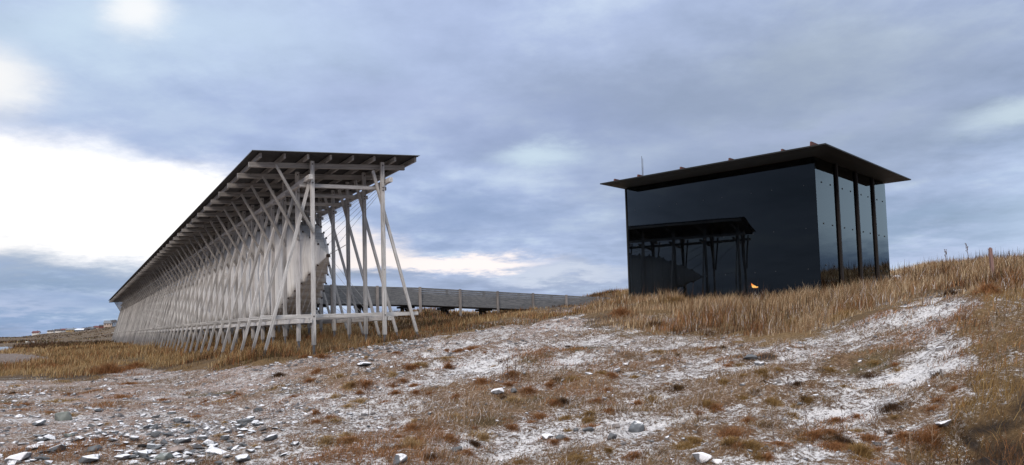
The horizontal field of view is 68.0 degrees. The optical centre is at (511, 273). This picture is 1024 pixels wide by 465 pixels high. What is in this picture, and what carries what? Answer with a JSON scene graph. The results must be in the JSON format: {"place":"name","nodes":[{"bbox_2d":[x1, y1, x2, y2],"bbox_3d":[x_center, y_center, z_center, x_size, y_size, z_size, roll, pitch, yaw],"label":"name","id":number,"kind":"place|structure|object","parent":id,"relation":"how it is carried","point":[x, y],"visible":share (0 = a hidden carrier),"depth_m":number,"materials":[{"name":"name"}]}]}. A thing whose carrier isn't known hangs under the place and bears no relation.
{"place":"outdoors","nodes":[
{"label":"outdoors","id":0,"kind":"place"},
{"bbox_2d":[0,268,1023,464],"bbox_3d":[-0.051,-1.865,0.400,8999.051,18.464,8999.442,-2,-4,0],"label":"ground","id":1,"kind":"structure","parent":0,"point":[851,403],"depth_m":12.67,"materials":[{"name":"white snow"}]},
{"bbox_2d":[4,452,31,462],"bbox_3d":[-5.968,2.224,9.193,0.310,0.102,0.244,-17,-8,15],"label":"stone","id":2,"kind":"object","parent":1,"relation":"on","point":[22,456],"visible":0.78,"depth_m":9.11,"materials":[{"name":"white stone"}]},
{"bbox_2d":[32,330,40,335],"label":"house","id":3,"kind":"structure","parent":1,"relation":"on","point":[36,332],"depth_m":886.22,"materials":[{"name":"white"}]},
{"bbox_2d":[32,420,45,425],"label":"stone","id":4,"kind":"object","parent":1,"relation":"on","point":[39,423],"visible":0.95,"depth_m":13.12,"materials":[{"name":"stone"}]},
{"bbox_2d":[33,438,46,441],"bbox_3d":[-7.269,2.557,11.699,0.233,0.041,0.112,-4,3,-1],"label":"slate shard","id":5,"kind":"object","parent":1,"relation":"on","point":[40,439],"visible":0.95,"depth_m":11.66,"materials":[{"name":"grey stone"}]},
{"bbox_2d":[34,456,49,459],"bbox_3d":[-5.583,2.192,9.030,0.184,0.032,0.088,12,-3,-33],"label":"slate shard","id":6,"kind":"object","parent":1,"relation":"on","point":[42,458],"visible":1,"depth_m":9.00,"materials":[{"name":"grey stone"}]},
{"bbox_2d":[43,434,56,439],"bbox_3d":[-7.157,2.547,11.785,0.229,0.070,0.173,19,-9,-29],"label":"slate shard","id":7,"kind":"object","parent":1,"relation":"on","point":[49,437],"visible":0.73,"depth_m":11.75,"materials":[{"name":"white stone"}]},
{"bbox_2d":[47,444,65,451],"bbox_3d":[-5.731,2.206,9.565,0.253,0.087,0.224,-21,-11,25],"label":"stone","id":8,"kind":"object","parent":1,"relation":"on","point":[62,447],"visible":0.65,"depth_m":9.49,"materials":[{"name":"stone"}]},
{"bbox_2d":[54,411,71,420],"bbox_3d":[-8.351,2.682,14.185,0.294,0.235,0.292,-5,-5,39],"label":"stone","id":9,"kind":"object","parent":1,"relation":"on","point":[63,416],"visible":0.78,"depth_m":14.10,"materials":[{"name":"grey stone"}]},
{"bbox_2d":[63,433,74,436],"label":"stone","id":10,"kind":"object","parent":1,"relation":"on","point":[66,435],"visible":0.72,"depth_m":11.62,"materials":[{"name":"grey stone"}]},
{"bbox_2d":[65,328,76,331],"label":"house","id":11,"kind":"structure","parent":1,"relation":"on","point":[69,329],"depth_m":885.75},
{"bbox_2d":[78,454,100,462],"bbox_3d":[-5.021,2.195,9.014,0.240,0.085,0.195,-18,-10,24],"label":"stone","id":12,"kind":"object","parent":1,"relation":"on","point":[89,458],"visible":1,"depth_m":8.95,"materials":[{"name":"stone"}]},
{"bbox_2d":[86,445,101,451],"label":"stone","id":13,"kind":"object","parent":1,"relation":"on","point":[93,448],"visible":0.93,"depth_m":9.52,"materials":[{"name":"stone"}]},
{"bbox_2d":[103,320,112,326],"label":"house","id":14,"kind":"structure","parent":1,"relation":"on","point":[107,323],"depth_m":901.25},
{"bbox_2d":[111,320,116,326],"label":"house","id":15,"kind":"structure","parent":1,"relation":"on","point":[114,323],"depth_m":902.73,"materials":[{"name":"grey"}]},
{"bbox_2d":[114,454,130,459],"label":"stone","id":16,"kind":"object","parent":1,"relation":"on","point":[123,456],"visible":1,"depth_m":9.11,"materials":[{"name":"white stone"}]},
{"bbox_2d":[129,435,138,440],"bbox_3d":[-5.124,2.223,10.286,0.133,0.059,0.166,0,-4,-17],"label":"slate shard","id":17,"kind":"object","parent":1,"relation":"on","point":[133,437],"visible":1,"depth_m":10.22,"materials":[{"name":"grey stone"}]},
{"bbox_2d":[135,450,148,456],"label":"stone","id":18,"kind":"object","parent":1,"relation":"on","point":[141,453],"visible":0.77,"depth_m":9.23,"materials":[{"name":"stone"}]},
{"bbox_2d":[151,431,160,436],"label":"stone","id":19,"kind":"object","parent":1,"relation":"on","point":[155,433],"visible":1,"depth_m":11.05,"materials":[{"name":"stone"}]},
{"bbox_2d":[154,452,172,460],"bbox_3d":[-4.236,2.218,9.210,0.236,0.092,0.210,-8,2,-14],"label":"stone","id":20,"kind":"object","parent":1,"relation":"on","point":[162,456],"visible":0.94,"depth_m":9.16,"materials":[{"name":"grey stone"}]},
{"bbox_2d":[167,446,184,451],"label":"stone","id":21,"kind":"object","parent":1,"relation":"on","point":[178,448],"visible":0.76,"depth_m":9.77,"materials":[{"name":"beige stone"}]},
{"bbox_2d":[173,417,184,422],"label":"stone","id":22,"kind":"object","parent":1,"relation":"on","point":[178,419],"visible":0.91,"depth_m":12.95,"materials":[{"name":"stone"}]},
{"bbox_2d":[173,438,190,443],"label":"stone","id":23,"kind":"object","parent":1,"relation":"on","point":[180,440],"visible":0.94,"depth_m":10.16,"materials":[{"name":"stone"}]},
{"bbox_2d":[183,428,197,433],"bbox_3d":[-4.823,2.364,11.385,0.110,0.040,0.229,18,20,34],"label":"slate shard","id":24,"kind":"object","parent":1,"relation":"on","point":[193,430],"visible":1,"depth_m":11.38,"materials":[{"name":"grey stone"}]},
{"bbox_2d":[197,435,207,439],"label":"stone","id":25,"kind":"object","parent":1,"relation":"on","point":[200,437],"visible":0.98,"depth_m":10.41,"materials":[{"name":"stone"}]},
{"bbox_2d":[205,446,226,454],"bbox_3d":[-3.646,2.209,9.402,0.330,0.076,0.249,14,0,24],"label":"stone","id":26,"kind":"object","parent":1,"relation":"on","point":[211,449],"visible":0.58,"depth_m":9.36,"materials":[{"name":"stone"}]},
{"bbox_2d":[220,433,233,439],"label":"stone","id":27,"kind":"object","parent":1,"relation":"on","point":[224,437],"visible":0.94,"depth_m":10.44,"materials":[{"name":"stone"}]},
{"bbox_2d":[235,454,250,461],"bbox_3d":[-3.121,2.114,8.766,0.194,0.084,0.245,-5,1,-27],"label":"stone","id":28,"kind":"object","parent":1,"relation":"on","point":[242,457],"visible":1,"depth_m":8.70,"materials":[{"name":"stone"}]},
{"bbox_2d":[236,419,254,422],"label":"stone","id":29,"kind":"object","parent":1,"relation":"on","point":[244,421],"visible":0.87,"depth_m":12.81,"materials":[{"name":"stone"}]},
{"bbox_2d":[253,407,262,412],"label":"stone","id":30,"kind":"object","parent":1,"relation":"on","point":[255,410],"visible":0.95,"depth_m":13.55,"materials":[{"name":"stone"}]},
{"bbox_2d":[108,150,419,356],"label":"timber gallery","id":31,"kind":"object","parent":1,"relation":"on","point":[244,247],"visible":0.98,"depth_m":32.04,"materials":[{"name":"grey wood"}]},
{"bbox_2d":[263,434,277,440],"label":"stone","id":32,"kind":"object","parent":1,"relation":"on","point":[270,437],"visible":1,"depth_m":10.16,"materials":[{"name":"stone"}]},
{"bbox_2d":[290,441,298,445],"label":"stone","id":33,"kind":"object","parent":1,"relation":"on","point":[293,443],"visible":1,"depth_m":9.26,"materials":[{"name":"stone"}]},
{"bbox_2d":[357,362,371,364],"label":"stone","id":34,"kind":"object","parent":1,"relation":"on","point":[364,363],"visible":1,"depth_m":18.73,"materials":[{"name":"stone"}]},
{"bbox_2d":[393,453,407,464],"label":"stone","id":35,"kind":"object","parent":1,"relation":"on","point":[399,458],"visible":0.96,"depth_m":8.01,"materials":[{"name":"stone"}]},
{"bbox_2d":[264,284,606,331],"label":"boarded ramp","id":36,"kind":"structure","parent":1,"relation":"on","point":[449,299],"depth_m":51.48,"materials":[{"name":"wood"}]},
{"bbox_2d":[491,388,503,393],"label":"stone","id":37,"kind":"object","parent":1,"relation":"on","point":[497,390],"visible":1,"depth_m":12.61,"materials":[{"name":"white stone"}]},
{"bbox_2d":[0,247,1023,464],"bbox_3d":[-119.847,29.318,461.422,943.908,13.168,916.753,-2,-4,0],"label":"grass","id":38,"kind":"structure","parent":1,"relation":"on","point":[1005,276],"depth_m":16.54,"materials":[{"name":"brown plant"}]},
{"bbox_2d":[451,446,461,451],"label":"stone","id":39,"kind":"object","parent":38,"relation":"on","point":[457,448],"visible":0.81,"depth_m":8.91,"materials":[{"name":"stone"}]},
{"bbox_2d":[542,434,553,438],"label":"stone","id":40,"kind":"object","parent":1,"relation":"on","point":[546,436],"visible":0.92,"depth_m":9.50,"materials":[{"name":"white stone"}]},
{"bbox_2d":[555,434,565,439],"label":"stone","id":41,"kind":"object","parent":1,"relation":"on","point":[560,436],"visible":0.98,"depth_m":9.33,"materials":[{"name":"stone"}]},
{"bbox_2d":[582,427,593,431],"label":"stone","id":42,"kind":"object","parent":1,"relation":"on","point":[589,429],"visible":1,"depth_m":9.57,"materials":[{"name":"stone"}]},
{"bbox_2d":[607,432,616,440],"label":"stone","id":43,"kind":"object","parent":1,"relation":"on","point":[611,436],"visible":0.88,"depth_m":8.51,"materials":[{"name":"stone"}]},
{"bbox_2d":[628,421,644,432],"bbox_3d":[1.605,2.016,9.839,0.223,0.156,0.200,-45,29,-21],"label":"stone","id":44,"kind":"object","parent":1,"relation":"on","point":[636,427],"visible":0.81,"depth_m":9.78,"materials":[{"name":"stone"}]},
{"bbox_2d":[692,452,714,463],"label":"stone","id":45,"kind":"object","parent":1,"relation":"on","point":[702,456],"visible":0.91,"depth_m":7.47,"materials":[{"name":"white stone"}]},
{"bbox_2d":[711,459,721,463],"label":"stone","id":46,"kind":"object","parent":1,"relation":"on","point":[716,460],"visible":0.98,"depth_m":7.42,"materials":[{"name":"white stone"}]},
{"bbox_2d":[744,354,757,359],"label":"stone","id":47,"kind":"object","parent":1,"relation":"on","point":[750,356],"visible":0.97,"depth_m":14.11,"materials":[{"name":"stone"}]},
{"bbox_2d":[600,141,910,299],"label":"glass pavilion","id":48,"kind":"structure","parent":1,"relation":"on","point":[812,214],"depth_m":33.02,"materials":[{"name":"black glass"}]},
{"bbox_2d":[770,414,775,451],"bbox_3d":[2.601,1.607,7.556,0.031,0.417,0.051,-5,-5,43],"label":"weed stalk","id":49,"kind":"object","parent":1,"relation":"on","point":[772,429],"visible":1,"depth_m":7.56,"materials":[{"name":"plant"}]},
{"bbox_2d":[801,404,809,451],"bbox_3d":[2.964,1.573,7.644,0.056,0.520,0.065,-1,-4,-9],"label":"weed stalk","id":50,"kind":"object","parent":1,"relation":"on","point":[806,426],"visible":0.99,"depth_m":7.64,"materials":[{"name":"plant"}]},
{"bbox_2d":[840,406,845,446],"bbox_3d":[3.388,1.591,7.773,0.027,0.462,0.062,0,-4,-27],"label":"weed stalk","id":51,"kind":"object","parent":1,"relation":"on","point":[842,423],"visible":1,"depth_m":7.78,"materials":[{"name":"plant"}]},
{"bbox_2d":[869,399,875,438],"bbox_3d":[3.825,1.578,8.009,0.061,0.513,0.077,1,-5,-35],"label":"weed stalk","id":52,"kind":"object","parent":1,"relation":"on","point":[875,421],"visible":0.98,"depth_m":8.00,"materials":[{"name":"plant"}]},
{"bbox_2d":[905,432,914,462],"bbox_3d":[3.957,1.745,7.556,0.069,0.342,0.080,-2,-4,0],"label":"weed stalk","id":53,"kind":"object","parent":1,"relation":"on","point":[910,447],"visible":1,"depth_m":7.57,"materials":[{"name":"brown plant"}]},
{"bbox_2d":[936,419,950,426],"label":"stone","id":54,"kind":"object","parent":1,"relation":"on","point":[944,423],"visible":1,"depth_m":7.91,"materials":[{"name":"white stone"}]},
{"bbox_2d":[988,247,994,274],"bbox_3d":[15.246,-0.168,24.106,0.120,1.348,0.090,-2,-4,0],"label":"marker post","id":55,"kind":"object","parent":1,"relation":"on","point":[990,252],"visible":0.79,"depth_m":24.09,"materials":[{"name":"brown wood"}]},
{"label":"slate shard","id":56,"kind":"object","parent":1,"relation":"on","visible":0},
{"bbox_2d":[146,443,155,447],"bbox_3d":[-4.701,2.243,9.887,0.138,0.056,0.145,6,-5,36],"label":"slate shard","id":57,"kind":"object","parent":56,"relation":"on","point":[150,445],"visible":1,"depth_m":9.85,"materials":[{"name":"grey stone"}]},
{"label":"slate shard","id":58,"kind":"object","parent":1,"relation":"on","visible":0},
{"bbox_2d":[203,439,216,444],"bbox_3d":[-4.052,2.272,10.190,0.194,0.059,0.147,11,3,-25],"label":"slate shard","id":59,"kind":"object","parent":58,"relation":"on","point":[207,442],"visible":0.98,"depth_m":10.17,"materials":[{"name":"white stone"}]},
{"bbox_2d":[0,0,1023,336],"label":"sky","id":60,"kind":"structure","parent":0,"point":[119,119],"materials":[{"name":"grey"}]}
]}

